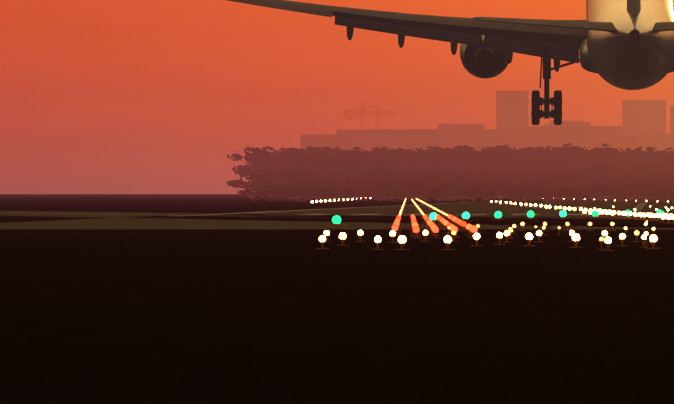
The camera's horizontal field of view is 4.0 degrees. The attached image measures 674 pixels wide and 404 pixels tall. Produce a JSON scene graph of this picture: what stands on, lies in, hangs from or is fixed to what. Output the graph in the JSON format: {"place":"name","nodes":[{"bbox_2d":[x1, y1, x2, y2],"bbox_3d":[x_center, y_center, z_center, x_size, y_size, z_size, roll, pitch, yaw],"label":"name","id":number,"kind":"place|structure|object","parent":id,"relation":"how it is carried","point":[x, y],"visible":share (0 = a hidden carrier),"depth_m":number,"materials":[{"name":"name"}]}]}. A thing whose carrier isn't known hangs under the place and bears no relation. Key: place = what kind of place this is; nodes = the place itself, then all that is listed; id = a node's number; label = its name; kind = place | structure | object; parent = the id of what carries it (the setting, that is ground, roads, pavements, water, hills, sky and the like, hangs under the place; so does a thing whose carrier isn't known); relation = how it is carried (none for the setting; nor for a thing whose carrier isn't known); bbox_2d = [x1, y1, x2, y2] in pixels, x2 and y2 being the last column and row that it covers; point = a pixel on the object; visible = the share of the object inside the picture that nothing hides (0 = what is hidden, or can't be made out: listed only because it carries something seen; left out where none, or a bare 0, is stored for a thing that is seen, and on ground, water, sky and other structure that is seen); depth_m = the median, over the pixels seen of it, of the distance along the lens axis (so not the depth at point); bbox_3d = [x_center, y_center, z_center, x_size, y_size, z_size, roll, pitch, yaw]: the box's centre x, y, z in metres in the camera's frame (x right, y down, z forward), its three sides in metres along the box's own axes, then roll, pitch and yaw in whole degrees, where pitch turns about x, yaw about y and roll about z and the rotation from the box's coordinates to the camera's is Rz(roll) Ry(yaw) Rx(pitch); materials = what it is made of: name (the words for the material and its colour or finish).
{"place":"outdoors","nodes":[
{"label":"outdoors","id":0,"kind":"place"},
{"bbox_2d":[0,194,673,403],"bbox_3d":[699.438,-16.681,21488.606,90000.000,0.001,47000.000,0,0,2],"label":"ground","id":1,"kind":"structure","parent":0,"point":[191,316],"depth_m":113.90,"materials":[{"name":"green plant"}]},
{"bbox_2d":[344,102,397,129],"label":"construction cranes","id":2,"kind":"object","parent":1,"relation":"on","point":[347,116],"visible":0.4,"depth_m":8202.84,"materials":[{"name":"red metal"}]},
{"bbox_2d":[368,124,496,129],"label":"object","id":3,"kind":"object","parent":1,"relation":"on","point":[460,126],"visible":0.04,"depth_m":7618.48,"materials":[{"name":"grey concrete"}]},
{"bbox_2d":[227,143,673,201],"bbox_3d":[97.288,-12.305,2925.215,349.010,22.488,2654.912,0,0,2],"label":"treeline","id":4,"kind":"object","parent":1,"relation":"on","point":[459,172],"visible":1,"depth_m":2602.64,"materials":[{"name":"brown plant"}]},
{"bbox_2d":[300,126,655,152],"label":"strip","id":5,"kind":"object","parent":1,"relation":"on","point":[586,137],"visible":0.42,"depth_m":6701.66,"materials":[{"name":"grey concrete"}]},
{"bbox_2d":[309,197,673,250],"bbox_3d":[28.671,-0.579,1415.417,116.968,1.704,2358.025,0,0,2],"label":"runway lights","id":6,"kind":"object","parent":1,"relation":"on","point":[452,229],"visible":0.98,"depth_m":361.83,"materials":[{"name":"white glass"}]},
{"bbox_2d":[544,121,622,133],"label":"building","id":7,"kind":"structure","parent":1,"relation":"on","point":[573,123],"depth_m":7715.94,"materials":[{"name":"grey concrete"}]},
{"bbox_2d":[656,134,673,151],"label":"strip","id":8,"kind":"object","parent":1,"relation":"on","point":[664,141],"visible":0.12,"depth_m":6796.00,"materials":[{"name":"grey concrete"}]},
{"bbox_2d":[0,197,673,228],"bbox_3d":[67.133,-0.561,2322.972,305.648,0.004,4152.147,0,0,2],"label":"grass","id":9,"kind":"structure","parent":0,"point":[385,218],"depth_m":547.25,"materials":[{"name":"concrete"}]},
{"bbox_2d":[51,199,673,222],"bbox_3d":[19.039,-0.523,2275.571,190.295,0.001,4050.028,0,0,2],"label":"runway markings","id":10,"kind":"object","parent":9,"relation":"on","point":[372,214],"visible":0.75,"depth_m":651.55,"materials":[{"name":"white paint"}]},
{"bbox_2d":[0,0,673,193],"label":"sky","id":11,"kind":"structure","parent":0,"point":[97,96],"materials":[{"name":"orange"}]},
{"bbox_2d":[228,0,673,124],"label":"airliner","id":12,"kind":"object","parent":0,"point":[626,44],"visible":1,"depth_m":607.26,"materials":[{"name":"white paint"}]},
{"bbox_2d":[496,91,528,133],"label":"building","id":13,"kind":"structure","parent":0,"point":[512,108],"depth_m":8199.43,"materials":[{"name":"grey concrete"}]},
{"bbox_2d":[622,100,665,133],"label":"building","id":14,"kind":"structure","parent":0,"point":[643,116],"depth_m":8695.51,"materials":[{"name":"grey concrete"}]},
{"bbox_2d":[670,106,673,133],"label":"block","id":15,"kind":"structure","parent":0,"point":[671,119],"depth_m":8444.83,"materials":[{"name":"grey concrete"}]}
]}

